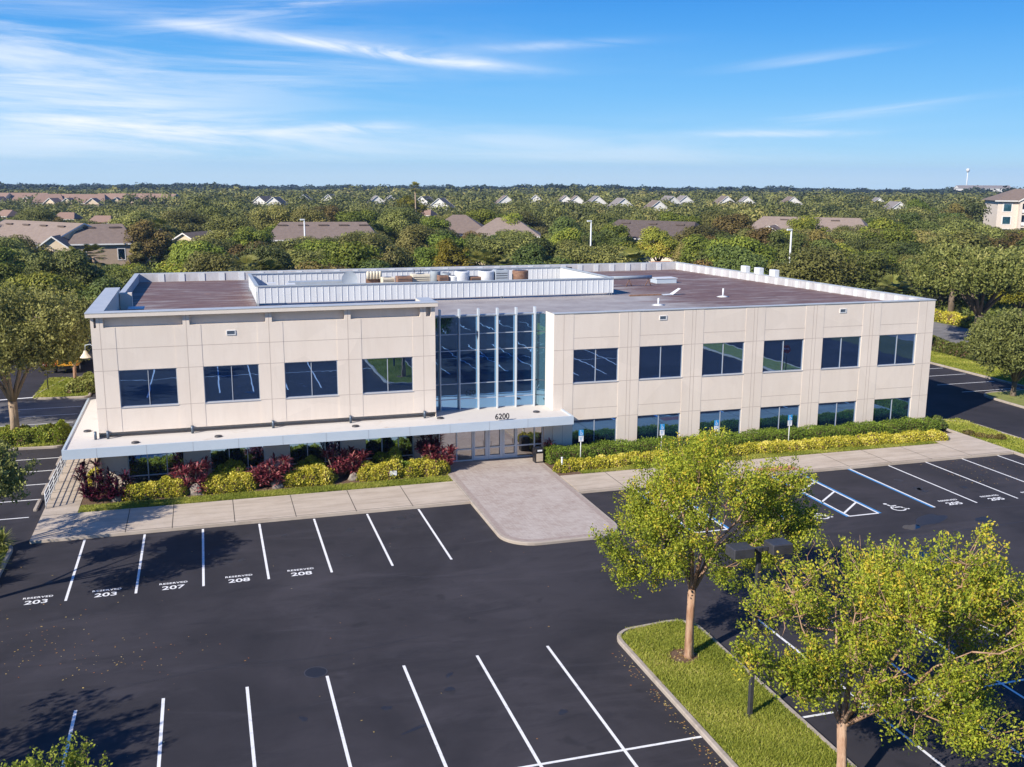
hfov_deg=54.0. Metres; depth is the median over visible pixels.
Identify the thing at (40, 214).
tree
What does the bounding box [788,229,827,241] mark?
tree
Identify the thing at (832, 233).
tree
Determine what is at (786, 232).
tree
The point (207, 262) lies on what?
tree
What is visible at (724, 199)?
house
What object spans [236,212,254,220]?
tree
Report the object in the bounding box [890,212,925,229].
tree
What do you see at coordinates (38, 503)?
wheel stop
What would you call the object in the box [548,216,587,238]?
tree
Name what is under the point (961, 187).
long hall
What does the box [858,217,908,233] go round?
tree
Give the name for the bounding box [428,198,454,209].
house
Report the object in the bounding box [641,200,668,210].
house
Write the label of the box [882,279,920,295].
cabbage palm
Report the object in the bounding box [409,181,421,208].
cabbage palm
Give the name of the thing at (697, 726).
kerb
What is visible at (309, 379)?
window
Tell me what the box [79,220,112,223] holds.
tree
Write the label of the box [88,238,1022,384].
ground
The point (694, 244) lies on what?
tree
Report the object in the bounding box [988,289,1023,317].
tree
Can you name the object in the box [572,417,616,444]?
window
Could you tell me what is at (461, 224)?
town house
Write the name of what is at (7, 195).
house
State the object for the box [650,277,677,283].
roof hatch
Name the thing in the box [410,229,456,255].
tree
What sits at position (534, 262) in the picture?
tree
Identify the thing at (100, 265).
tree
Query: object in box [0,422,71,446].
hedge
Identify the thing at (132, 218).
tree
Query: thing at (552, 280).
roof screen
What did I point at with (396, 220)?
tree
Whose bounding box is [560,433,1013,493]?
pavement
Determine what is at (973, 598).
crape myrtle
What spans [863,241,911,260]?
tree
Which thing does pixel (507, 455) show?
door
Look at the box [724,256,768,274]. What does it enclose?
tree
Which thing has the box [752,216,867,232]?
town house
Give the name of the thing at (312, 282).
roof duct
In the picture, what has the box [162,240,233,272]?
tree
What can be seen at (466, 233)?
tree
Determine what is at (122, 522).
pavement
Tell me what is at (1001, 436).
shrub
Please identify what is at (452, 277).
air conditioner
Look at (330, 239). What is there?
tree
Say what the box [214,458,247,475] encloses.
green shrub
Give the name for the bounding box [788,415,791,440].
accessible parking sign
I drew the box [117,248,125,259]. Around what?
window
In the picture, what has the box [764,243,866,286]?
tree
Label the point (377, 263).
tree
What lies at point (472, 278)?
air conditioner
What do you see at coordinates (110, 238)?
town house
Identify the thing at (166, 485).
golden shrub
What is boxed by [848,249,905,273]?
tree
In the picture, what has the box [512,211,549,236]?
tree
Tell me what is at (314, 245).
tree
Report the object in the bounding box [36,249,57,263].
tree
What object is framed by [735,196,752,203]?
house
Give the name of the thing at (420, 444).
cordyline
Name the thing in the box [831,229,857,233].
tree
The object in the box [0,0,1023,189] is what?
sky
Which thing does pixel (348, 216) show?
tree
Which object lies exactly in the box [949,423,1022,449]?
lawn
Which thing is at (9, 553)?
plant island kerb
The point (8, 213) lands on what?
house
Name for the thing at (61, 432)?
green shrub
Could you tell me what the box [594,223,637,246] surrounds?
tree
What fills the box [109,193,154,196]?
house
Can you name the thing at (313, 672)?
drain cover
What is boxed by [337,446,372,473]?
cordyline
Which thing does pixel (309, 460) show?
green shrub
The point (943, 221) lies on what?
tree
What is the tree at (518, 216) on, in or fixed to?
on the ground at (935, 297)
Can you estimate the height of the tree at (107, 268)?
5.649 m
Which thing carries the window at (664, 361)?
in the office building
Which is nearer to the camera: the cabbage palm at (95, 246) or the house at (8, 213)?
the cabbage palm at (95, 246)
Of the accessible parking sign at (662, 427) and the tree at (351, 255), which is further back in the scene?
the tree at (351, 255)
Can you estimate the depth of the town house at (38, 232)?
167.27 m
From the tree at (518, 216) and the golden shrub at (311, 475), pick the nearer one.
the golden shrub at (311, 475)
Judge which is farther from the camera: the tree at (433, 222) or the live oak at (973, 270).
the tree at (433, 222)
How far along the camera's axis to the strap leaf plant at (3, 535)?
46.94 m
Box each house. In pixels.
[0,193,11,198]
[0,210,17,217]
[0,219,91,246]
[9,193,48,199]
[32,194,63,207]
[57,212,84,220]
[61,194,73,198]
[68,224,134,265]
[71,194,110,206]
[89,215,115,222]
[98,193,128,198]
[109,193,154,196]
[138,193,178,200]
[253,196,270,205]
[263,196,287,206]
[270,222,376,241]
[367,195,384,204]
[417,196,432,204]
[421,209,437,217]
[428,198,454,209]
[445,215,483,237]
[474,218,540,237]
[495,195,510,203]
[531,195,541,201]
[558,195,570,201]
[568,195,585,202]
[587,196,605,204]
[609,198,630,207]
[610,219,698,261]
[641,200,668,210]
[661,196,680,204]
[676,195,692,204]
[714,196,733,203]
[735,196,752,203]
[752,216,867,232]
[778,196,801,204]
[882,201,902,210]
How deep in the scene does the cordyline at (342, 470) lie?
58.31 m
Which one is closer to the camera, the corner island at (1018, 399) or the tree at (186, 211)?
the corner island at (1018, 399)
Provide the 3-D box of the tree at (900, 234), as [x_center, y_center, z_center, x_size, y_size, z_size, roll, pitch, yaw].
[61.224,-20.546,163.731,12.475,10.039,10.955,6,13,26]
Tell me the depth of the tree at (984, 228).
181.27 m
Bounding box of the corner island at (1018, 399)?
[986,390,1023,405]
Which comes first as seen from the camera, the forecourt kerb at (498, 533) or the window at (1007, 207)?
the forecourt kerb at (498, 533)
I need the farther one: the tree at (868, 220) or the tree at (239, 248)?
the tree at (868, 220)
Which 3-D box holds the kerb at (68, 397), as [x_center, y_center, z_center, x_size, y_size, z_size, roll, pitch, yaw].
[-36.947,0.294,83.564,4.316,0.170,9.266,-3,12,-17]
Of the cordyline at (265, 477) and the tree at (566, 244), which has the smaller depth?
the cordyline at (265, 477)
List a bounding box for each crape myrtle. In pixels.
[0,730,112,766]
[588,425,832,658]
[725,516,1023,766]
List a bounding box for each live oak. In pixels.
[0,280,91,429]
[54,294,94,377]
[906,239,1023,322]
[963,306,1023,395]
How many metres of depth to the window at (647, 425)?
65.36 m
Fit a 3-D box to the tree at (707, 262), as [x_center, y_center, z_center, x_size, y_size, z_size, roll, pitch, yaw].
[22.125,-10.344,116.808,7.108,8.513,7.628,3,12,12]
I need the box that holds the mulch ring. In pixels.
[666,648,699,663]
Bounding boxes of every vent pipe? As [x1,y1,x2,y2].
[652,298,663,305]
[716,288,728,296]
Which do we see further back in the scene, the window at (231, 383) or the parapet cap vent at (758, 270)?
the parapet cap vent at (758, 270)
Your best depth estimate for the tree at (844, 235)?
174.95 m
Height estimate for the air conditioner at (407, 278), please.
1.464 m
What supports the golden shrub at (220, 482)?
on the mulch bed at (342, 480)
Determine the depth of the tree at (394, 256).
135.86 m
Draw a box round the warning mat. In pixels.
[757,465,798,471]
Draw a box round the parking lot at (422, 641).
[0,337,1023,766]
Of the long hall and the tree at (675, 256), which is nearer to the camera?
the tree at (675, 256)
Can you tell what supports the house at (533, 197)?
on the ground at (935, 297)
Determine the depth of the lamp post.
31.67 m
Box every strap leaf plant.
[0,525,19,547]
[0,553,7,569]
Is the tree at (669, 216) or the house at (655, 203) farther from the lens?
the house at (655, 203)
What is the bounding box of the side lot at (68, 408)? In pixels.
[0,397,95,427]
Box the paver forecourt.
[450,456,608,540]
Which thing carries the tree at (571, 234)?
on the ground at (935, 297)
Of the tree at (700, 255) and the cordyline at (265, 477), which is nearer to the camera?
the cordyline at (265, 477)
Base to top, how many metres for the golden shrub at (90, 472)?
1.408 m
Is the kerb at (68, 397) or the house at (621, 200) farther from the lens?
the house at (621, 200)
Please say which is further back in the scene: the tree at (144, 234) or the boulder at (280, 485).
the tree at (144, 234)
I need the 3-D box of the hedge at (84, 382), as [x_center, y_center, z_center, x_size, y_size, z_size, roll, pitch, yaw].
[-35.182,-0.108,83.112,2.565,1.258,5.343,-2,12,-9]
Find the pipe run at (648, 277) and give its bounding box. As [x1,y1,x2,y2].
[611,275,651,285]
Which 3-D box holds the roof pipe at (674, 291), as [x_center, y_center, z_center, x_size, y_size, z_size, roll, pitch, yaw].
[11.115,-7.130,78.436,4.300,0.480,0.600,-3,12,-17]
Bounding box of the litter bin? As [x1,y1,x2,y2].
[532,446,543,462]
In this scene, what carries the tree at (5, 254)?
on the ground at (935, 297)
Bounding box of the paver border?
[450,456,614,540]
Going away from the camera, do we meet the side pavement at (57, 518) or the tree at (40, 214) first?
the side pavement at (57, 518)
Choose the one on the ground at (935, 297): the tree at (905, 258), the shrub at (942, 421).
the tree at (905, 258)
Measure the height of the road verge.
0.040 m
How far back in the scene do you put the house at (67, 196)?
474.28 m
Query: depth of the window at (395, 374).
59.82 m
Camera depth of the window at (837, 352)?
68.38 m
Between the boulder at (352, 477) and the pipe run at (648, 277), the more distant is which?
the pipe run at (648, 277)
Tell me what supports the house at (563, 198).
on the ground at (935, 297)
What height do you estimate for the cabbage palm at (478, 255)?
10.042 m
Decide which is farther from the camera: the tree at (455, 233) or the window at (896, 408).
the tree at (455, 233)
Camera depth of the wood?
469.74 m
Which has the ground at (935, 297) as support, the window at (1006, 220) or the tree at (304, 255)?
the tree at (304, 255)
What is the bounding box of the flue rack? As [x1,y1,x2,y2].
[366,271,381,282]
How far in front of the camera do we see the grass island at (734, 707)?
32.72 m
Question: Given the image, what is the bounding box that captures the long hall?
[954,185,1010,191]
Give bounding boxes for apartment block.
[981,189,1023,229]
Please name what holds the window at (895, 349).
in the office building
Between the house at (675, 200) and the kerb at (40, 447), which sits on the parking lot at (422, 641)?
the kerb at (40, 447)
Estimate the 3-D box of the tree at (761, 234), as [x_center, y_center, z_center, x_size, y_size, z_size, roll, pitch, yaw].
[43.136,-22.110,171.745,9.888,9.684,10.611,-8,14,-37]
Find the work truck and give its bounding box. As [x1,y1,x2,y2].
[53,339,85,372]
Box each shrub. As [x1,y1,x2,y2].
[53,419,69,444]
[87,467,102,490]
[121,474,188,500]
[201,470,259,494]
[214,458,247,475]
[281,463,338,487]
[292,455,327,467]
[356,458,404,481]
[372,446,402,463]
[397,459,410,465]
[402,454,450,478]
[925,415,947,429]
[962,429,1006,439]
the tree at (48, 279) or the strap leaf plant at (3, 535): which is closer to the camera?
the strap leaf plant at (3, 535)
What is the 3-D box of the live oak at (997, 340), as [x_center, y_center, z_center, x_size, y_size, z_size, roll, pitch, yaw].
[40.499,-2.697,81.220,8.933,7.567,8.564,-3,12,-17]
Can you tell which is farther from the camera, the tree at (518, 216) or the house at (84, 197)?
the house at (84, 197)
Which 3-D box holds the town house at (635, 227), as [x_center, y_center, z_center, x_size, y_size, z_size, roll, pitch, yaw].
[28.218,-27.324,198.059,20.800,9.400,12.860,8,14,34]
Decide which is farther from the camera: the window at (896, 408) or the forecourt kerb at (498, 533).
the window at (896, 408)
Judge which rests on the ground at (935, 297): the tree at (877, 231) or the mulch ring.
the tree at (877, 231)
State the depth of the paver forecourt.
54.68 m
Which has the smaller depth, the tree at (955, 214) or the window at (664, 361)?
the window at (664, 361)
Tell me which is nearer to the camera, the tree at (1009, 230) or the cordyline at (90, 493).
the cordyline at (90, 493)
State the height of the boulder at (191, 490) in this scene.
0.671 m
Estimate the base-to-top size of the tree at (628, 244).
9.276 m
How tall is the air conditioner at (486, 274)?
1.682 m
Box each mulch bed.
[81,470,446,505]
[543,429,947,475]
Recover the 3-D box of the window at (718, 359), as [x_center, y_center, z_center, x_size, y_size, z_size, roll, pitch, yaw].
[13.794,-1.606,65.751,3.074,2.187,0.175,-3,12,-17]
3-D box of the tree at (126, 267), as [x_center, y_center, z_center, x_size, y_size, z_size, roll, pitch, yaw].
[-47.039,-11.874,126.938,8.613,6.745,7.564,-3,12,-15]
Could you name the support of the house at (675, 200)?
on the ground at (935, 297)
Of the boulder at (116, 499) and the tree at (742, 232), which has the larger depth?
the tree at (742, 232)
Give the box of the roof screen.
[248,266,613,305]
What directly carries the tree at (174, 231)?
on the ground at (935, 297)
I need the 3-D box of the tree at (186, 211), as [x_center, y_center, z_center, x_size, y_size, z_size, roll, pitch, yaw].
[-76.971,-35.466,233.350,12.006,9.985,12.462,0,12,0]
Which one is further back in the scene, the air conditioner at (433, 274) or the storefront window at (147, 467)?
the air conditioner at (433, 274)
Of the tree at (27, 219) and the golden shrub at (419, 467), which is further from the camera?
the tree at (27, 219)
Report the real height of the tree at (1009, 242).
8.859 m
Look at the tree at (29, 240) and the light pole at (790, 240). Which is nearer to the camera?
the light pole at (790, 240)
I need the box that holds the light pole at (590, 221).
[587,220,591,245]
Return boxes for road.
[933,322,971,342]
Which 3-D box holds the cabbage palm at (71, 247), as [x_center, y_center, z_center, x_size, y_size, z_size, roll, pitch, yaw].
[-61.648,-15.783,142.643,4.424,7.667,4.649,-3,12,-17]
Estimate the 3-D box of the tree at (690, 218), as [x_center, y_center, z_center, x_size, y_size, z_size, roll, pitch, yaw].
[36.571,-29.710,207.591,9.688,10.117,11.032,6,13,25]
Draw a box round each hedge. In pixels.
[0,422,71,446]
[64,371,95,393]
[542,415,941,464]
[552,429,948,472]
[931,335,1022,370]
[934,308,986,327]
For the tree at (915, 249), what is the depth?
153.95 m
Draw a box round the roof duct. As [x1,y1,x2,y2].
[267,280,342,284]
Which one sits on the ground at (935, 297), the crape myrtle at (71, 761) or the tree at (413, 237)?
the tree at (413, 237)
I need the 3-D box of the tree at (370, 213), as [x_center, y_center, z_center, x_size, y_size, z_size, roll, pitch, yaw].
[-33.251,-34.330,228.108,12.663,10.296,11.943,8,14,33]
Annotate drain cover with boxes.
[304,667,327,677]
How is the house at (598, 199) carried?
on the ground at (935, 297)
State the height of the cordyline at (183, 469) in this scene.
2.002 m
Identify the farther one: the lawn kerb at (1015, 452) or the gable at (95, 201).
the gable at (95, 201)
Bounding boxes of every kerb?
[0,543,12,576]
[9,444,63,449]
[34,377,91,399]
[448,463,617,545]
[617,620,856,766]
[930,362,1023,387]
[942,419,1023,456]
[984,389,1023,408]
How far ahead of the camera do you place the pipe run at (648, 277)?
86.60 m
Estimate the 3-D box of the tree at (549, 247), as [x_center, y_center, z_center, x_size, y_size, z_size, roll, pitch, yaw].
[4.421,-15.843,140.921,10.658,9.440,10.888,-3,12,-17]
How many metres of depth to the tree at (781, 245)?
158.11 m
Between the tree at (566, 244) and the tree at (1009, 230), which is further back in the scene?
the tree at (1009, 230)
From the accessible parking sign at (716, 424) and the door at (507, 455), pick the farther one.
the accessible parking sign at (716, 424)
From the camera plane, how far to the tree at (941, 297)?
139.64 m
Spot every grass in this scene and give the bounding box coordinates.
[0,377,87,560]
[79,474,452,512]
[579,441,937,473]
[930,350,1023,453]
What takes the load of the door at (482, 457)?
in the office building
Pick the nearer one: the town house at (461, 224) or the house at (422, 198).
the town house at (461, 224)
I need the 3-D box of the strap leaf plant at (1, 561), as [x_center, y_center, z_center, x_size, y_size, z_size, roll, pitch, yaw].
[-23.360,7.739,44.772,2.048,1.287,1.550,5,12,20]
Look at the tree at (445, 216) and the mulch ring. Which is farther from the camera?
the tree at (445, 216)
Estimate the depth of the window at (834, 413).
69.24 m
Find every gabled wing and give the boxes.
[35,235,76,262]
[166,231,211,262]
[767,224,781,231]
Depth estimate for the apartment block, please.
297.32 m
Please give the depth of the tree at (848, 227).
205.32 m
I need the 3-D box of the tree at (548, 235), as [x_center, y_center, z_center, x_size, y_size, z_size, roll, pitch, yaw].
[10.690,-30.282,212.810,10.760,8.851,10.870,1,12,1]
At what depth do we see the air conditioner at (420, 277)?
79.97 m
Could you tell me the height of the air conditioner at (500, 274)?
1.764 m
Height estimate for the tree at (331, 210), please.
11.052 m
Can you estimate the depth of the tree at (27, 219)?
237.32 m
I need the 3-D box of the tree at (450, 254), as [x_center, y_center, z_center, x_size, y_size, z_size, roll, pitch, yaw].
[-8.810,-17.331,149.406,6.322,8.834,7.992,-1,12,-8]
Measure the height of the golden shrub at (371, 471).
1.214 m
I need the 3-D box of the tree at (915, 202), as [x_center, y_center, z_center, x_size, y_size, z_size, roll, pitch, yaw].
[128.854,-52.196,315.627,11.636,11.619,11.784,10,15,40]
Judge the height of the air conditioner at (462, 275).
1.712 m
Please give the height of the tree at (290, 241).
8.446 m
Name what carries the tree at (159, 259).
on the ground at (935, 297)
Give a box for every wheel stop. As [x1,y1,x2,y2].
[33,499,41,510]
[41,483,48,494]
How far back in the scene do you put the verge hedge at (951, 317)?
122.37 m
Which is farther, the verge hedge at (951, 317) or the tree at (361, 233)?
the tree at (361, 233)
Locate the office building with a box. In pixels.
[61,262,935,487]
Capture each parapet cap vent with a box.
[741,265,749,271]
[754,267,763,273]
[769,269,778,276]
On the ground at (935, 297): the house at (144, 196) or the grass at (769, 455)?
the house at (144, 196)
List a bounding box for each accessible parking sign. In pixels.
[579,430,583,457]
[660,424,664,445]
[714,420,718,430]
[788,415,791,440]
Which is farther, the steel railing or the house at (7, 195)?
the house at (7, 195)
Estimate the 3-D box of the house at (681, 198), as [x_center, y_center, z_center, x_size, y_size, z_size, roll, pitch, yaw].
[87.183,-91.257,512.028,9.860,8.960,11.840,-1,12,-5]
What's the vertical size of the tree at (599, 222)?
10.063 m
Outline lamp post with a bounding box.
[725,538,792,718]
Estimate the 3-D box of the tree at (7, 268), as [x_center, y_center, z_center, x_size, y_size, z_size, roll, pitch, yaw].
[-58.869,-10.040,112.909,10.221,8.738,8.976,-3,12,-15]
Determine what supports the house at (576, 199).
on the ground at (935, 297)
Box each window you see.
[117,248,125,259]
[118,368,178,408]
[127,452,184,482]
[203,364,260,403]
[210,446,264,472]
[284,360,338,398]
[289,441,341,468]
[362,357,413,394]
[365,436,413,461]
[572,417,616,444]
[573,348,618,383]
[637,413,679,441]
[639,345,682,379]
[699,409,740,434]
[702,342,744,376]
[759,405,799,431]
[762,339,803,372]
[817,401,855,426]
[821,336,860,369]
[873,397,910,423]
[877,333,915,366]
[1001,216,1011,224]
[1002,203,1012,211]
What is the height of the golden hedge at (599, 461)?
0.920 m
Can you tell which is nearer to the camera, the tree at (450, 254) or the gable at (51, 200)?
the tree at (450, 254)
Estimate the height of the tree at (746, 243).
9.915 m
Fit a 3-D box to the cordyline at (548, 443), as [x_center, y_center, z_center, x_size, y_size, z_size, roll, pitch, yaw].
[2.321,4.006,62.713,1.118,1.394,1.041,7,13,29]
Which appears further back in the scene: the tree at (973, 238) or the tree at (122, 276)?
the tree at (973, 238)
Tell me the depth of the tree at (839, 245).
153.42 m
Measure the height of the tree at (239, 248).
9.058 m
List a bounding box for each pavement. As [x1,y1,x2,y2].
[30,458,97,543]
[69,481,469,539]
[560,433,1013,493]
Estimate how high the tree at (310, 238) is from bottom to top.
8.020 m
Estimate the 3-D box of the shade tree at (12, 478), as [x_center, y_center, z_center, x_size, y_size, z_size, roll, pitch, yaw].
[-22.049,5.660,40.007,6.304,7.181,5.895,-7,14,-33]
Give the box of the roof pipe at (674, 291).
[629,288,680,295]
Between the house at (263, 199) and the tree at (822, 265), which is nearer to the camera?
the tree at (822, 265)
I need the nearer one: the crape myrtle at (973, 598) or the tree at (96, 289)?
the crape myrtle at (973, 598)
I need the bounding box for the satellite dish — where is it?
[342,272,357,283]
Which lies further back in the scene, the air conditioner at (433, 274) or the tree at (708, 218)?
the tree at (708, 218)
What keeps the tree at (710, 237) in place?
on the ground at (935, 297)
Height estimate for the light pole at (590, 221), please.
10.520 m
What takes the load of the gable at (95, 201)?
on the ground at (935, 297)
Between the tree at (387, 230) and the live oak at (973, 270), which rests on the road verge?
the live oak at (973, 270)
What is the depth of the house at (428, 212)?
363.09 m
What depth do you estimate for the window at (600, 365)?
63.26 m
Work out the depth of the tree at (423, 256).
154.52 m
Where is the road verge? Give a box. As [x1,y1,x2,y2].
[934,302,1022,328]
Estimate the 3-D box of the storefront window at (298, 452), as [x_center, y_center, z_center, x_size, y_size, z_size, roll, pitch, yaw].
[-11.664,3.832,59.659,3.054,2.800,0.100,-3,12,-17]
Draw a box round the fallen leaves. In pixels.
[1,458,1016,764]
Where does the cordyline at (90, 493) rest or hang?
on the mulch bed at (342, 480)
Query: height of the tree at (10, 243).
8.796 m
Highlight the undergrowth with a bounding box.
[90,255,1023,338]
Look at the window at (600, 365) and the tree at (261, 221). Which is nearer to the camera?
the window at (600, 365)
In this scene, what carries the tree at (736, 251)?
on the ground at (935, 297)
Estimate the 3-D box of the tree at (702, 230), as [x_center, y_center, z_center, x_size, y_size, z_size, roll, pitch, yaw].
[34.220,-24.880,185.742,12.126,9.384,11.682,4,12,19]
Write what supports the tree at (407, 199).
on the ground at (935, 297)
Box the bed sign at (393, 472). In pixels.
[390,471,396,479]
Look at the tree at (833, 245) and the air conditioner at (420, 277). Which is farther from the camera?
the tree at (833, 245)
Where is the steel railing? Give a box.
[44,457,66,508]
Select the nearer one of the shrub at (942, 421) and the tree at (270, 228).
the shrub at (942, 421)
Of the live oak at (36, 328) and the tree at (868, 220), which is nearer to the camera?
the live oak at (36, 328)
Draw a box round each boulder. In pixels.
[111,491,121,501]
[189,483,202,495]
[271,479,283,488]
[348,473,357,480]
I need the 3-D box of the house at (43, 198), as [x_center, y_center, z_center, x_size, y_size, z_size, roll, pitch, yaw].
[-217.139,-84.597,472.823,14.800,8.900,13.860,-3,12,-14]
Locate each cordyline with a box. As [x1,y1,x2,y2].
[71,458,107,500]
[98,466,136,499]
[167,455,216,492]
[245,452,296,486]
[320,448,357,477]
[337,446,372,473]
[414,434,441,457]
[421,441,456,464]
[541,437,557,447]
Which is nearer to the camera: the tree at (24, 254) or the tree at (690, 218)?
the tree at (24, 254)
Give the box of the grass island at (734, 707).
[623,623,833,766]
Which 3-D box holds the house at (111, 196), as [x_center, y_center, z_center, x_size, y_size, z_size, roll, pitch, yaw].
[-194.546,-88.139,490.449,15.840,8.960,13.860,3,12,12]
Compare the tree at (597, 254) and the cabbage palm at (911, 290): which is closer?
the cabbage palm at (911, 290)
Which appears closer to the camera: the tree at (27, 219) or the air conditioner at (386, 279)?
the air conditioner at (386, 279)
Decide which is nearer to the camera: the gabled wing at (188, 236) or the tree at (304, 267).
the tree at (304, 267)
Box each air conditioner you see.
[380,277,394,282]
[395,275,411,281]
[410,273,429,281]
[430,270,440,281]
[437,275,448,280]
[449,275,456,280]
[454,270,469,280]
[469,276,480,280]
[478,270,493,279]
[493,269,507,279]
[512,270,527,279]
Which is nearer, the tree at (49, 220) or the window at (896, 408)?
the window at (896, 408)
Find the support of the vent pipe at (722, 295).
on the office building
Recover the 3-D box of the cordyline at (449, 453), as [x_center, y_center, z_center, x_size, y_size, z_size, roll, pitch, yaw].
[-4.291,4.333,59.838,2.489,1.905,1.891,-3,12,-17]
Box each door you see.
[473,430,486,459]
[488,429,501,458]
[503,428,515,457]
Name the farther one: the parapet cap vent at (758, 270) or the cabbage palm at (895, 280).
the cabbage palm at (895, 280)
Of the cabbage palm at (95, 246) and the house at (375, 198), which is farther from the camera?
the house at (375, 198)
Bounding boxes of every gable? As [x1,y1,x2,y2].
[43,198,61,204]
[84,198,103,206]
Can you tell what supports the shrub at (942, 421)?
on the lawn at (991, 440)
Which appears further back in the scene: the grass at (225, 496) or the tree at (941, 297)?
the tree at (941, 297)
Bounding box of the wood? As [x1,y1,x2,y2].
[0,181,1023,239]
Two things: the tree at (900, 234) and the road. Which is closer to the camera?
the road
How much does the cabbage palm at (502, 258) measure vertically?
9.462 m
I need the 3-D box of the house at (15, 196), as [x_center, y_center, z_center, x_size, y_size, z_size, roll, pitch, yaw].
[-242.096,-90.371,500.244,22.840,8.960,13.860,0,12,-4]
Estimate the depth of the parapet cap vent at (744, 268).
93.37 m
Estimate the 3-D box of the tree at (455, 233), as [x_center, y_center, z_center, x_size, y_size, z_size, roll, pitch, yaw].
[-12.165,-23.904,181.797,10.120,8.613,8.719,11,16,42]
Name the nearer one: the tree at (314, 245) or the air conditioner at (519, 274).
the air conditioner at (519, 274)
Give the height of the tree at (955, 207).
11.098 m
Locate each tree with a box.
[0,236,34,252]
[0,245,30,276]
[0,262,23,295]
[0,271,89,300]
[0,438,41,504]
[5,248,41,275]
[6,216,37,220]
[7,234,53,258]
[9,207,66,221]
[13,248,106,290]
[33,218,63,221]
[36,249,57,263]
[73,276,125,301]
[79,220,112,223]
[96,262,109,271]
[102,263,119,278]
[105,265,151,285]
[107,209,152,259]
[112,262,165,276]
[121,219,173,266]
[121,242,151,267]
[129,217,186,261]
[154,240,191,272]
[155,241,186,263]
[159,209,212,232]
[160,209,198,217]
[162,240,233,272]
[180,251,248,271]
[187,214,255,244]
[191,237,237,254]
[193,205,227,220]
[223,226,275,246]
[228,241,270,264]
[234,241,297,271]
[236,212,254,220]
[245,205,296,231]
[250,240,294,249]
[261,224,276,231]
[276,238,309,253]
[287,246,334,267]
[289,207,331,221]
[292,236,321,241]
[294,239,335,253]
[295,261,349,269]
[301,240,383,269]
[312,204,345,221]
[315,235,342,241]
[333,210,379,231]
[338,231,420,267]
[340,230,393,246]
[351,209,380,224]
[356,258,392,268]
[372,223,397,243]
[375,206,424,239]
[394,223,437,261]
[395,195,426,216]
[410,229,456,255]
[411,233,471,266]
[419,215,450,231]
[432,237,474,266]
[434,213,455,219]
[435,228,461,237]
[460,230,485,265]
[463,233,479,265]
[464,208,498,224]
[464,233,536,265]
[493,231,535,241]
[495,212,536,230]
[495,229,534,235]
[500,242,574,265]
[504,259,545,264]
[511,236,573,258]
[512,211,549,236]
[541,220,587,239]
[542,260,563,264]
[547,227,582,244]
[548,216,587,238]
[553,242,635,263]
[555,239,594,252]
[576,235,592,243]
[580,211,624,233]
[584,228,630,259]
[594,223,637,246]
[606,240,644,262]
[636,226,681,260]
[658,211,687,220]
[668,241,684,262]
[673,223,728,241]
[675,215,707,229]
[677,234,712,263]
[690,258,712,266]
[692,231,760,261]
[698,235,778,270]
[699,209,731,225]
[706,233,726,239]
[708,243,771,274]
[710,213,757,234]
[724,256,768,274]
[729,228,756,237]
[745,226,787,245]
[761,230,809,263]
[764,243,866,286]
[777,238,845,266]
[778,228,797,240]
[786,215,830,232]
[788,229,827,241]
[789,229,842,248]
[807,232,845,242]
[827,231,857,243]
[830,224,865,232]
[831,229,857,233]
[835,243,856,261]
[837,252,910,293]
[841,238,891,257]
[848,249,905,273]
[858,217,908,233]
[858,227,922,249]
[860,228,889,244]
[863,217,876,223]
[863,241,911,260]
[888,227,937,243]
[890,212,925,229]
[894,254,914,294]
[896,234,957,256]
[897,228,992,311]
[898,249,958,305]
[906,198,935,211]
[907,218,945,231]
[925,218,1006,244]
[932,202,972,218]
[934,212,965,224]
[937,216,972,227]
[976,235,1005,298]
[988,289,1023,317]
[993,231,1023,248]
[1002,228,1023,232]
[1015,237,1023,250]
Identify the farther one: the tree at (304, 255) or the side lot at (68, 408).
the tree at (304, 255)
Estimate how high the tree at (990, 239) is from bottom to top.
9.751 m
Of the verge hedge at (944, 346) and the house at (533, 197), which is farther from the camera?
the house at (533, 197)
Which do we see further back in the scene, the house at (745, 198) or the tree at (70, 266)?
the house at (745, 198)
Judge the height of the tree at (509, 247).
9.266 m
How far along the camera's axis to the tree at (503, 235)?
172.18 m
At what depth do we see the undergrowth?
138.82 m
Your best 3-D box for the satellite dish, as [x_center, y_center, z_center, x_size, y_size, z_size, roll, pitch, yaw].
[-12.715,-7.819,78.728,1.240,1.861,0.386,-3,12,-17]
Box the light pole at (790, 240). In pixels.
[787,229,792,262]
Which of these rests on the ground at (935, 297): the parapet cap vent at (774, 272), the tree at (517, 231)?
the tree at (517, 231)
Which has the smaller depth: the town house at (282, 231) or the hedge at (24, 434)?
the hedge at (24, 434)
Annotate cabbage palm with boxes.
[68,246,89,264]
[82,243,106,266]
[150,218,171,265]
[225,255,268,270]
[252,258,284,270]
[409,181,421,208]
[464,249,499,265]
[486,253,514,265]
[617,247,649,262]
[872,274,911,292]
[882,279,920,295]
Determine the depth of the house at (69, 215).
319.67 m
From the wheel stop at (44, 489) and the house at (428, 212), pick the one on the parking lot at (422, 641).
the wheel stop at (44, 489)
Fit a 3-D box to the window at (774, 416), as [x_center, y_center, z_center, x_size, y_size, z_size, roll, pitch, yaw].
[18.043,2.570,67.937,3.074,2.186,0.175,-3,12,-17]
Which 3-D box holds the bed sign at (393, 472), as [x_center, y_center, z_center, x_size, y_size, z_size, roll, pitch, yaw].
[-6.870,5.309,58.170,0.410,0.530,0.042,-3,12,-17]

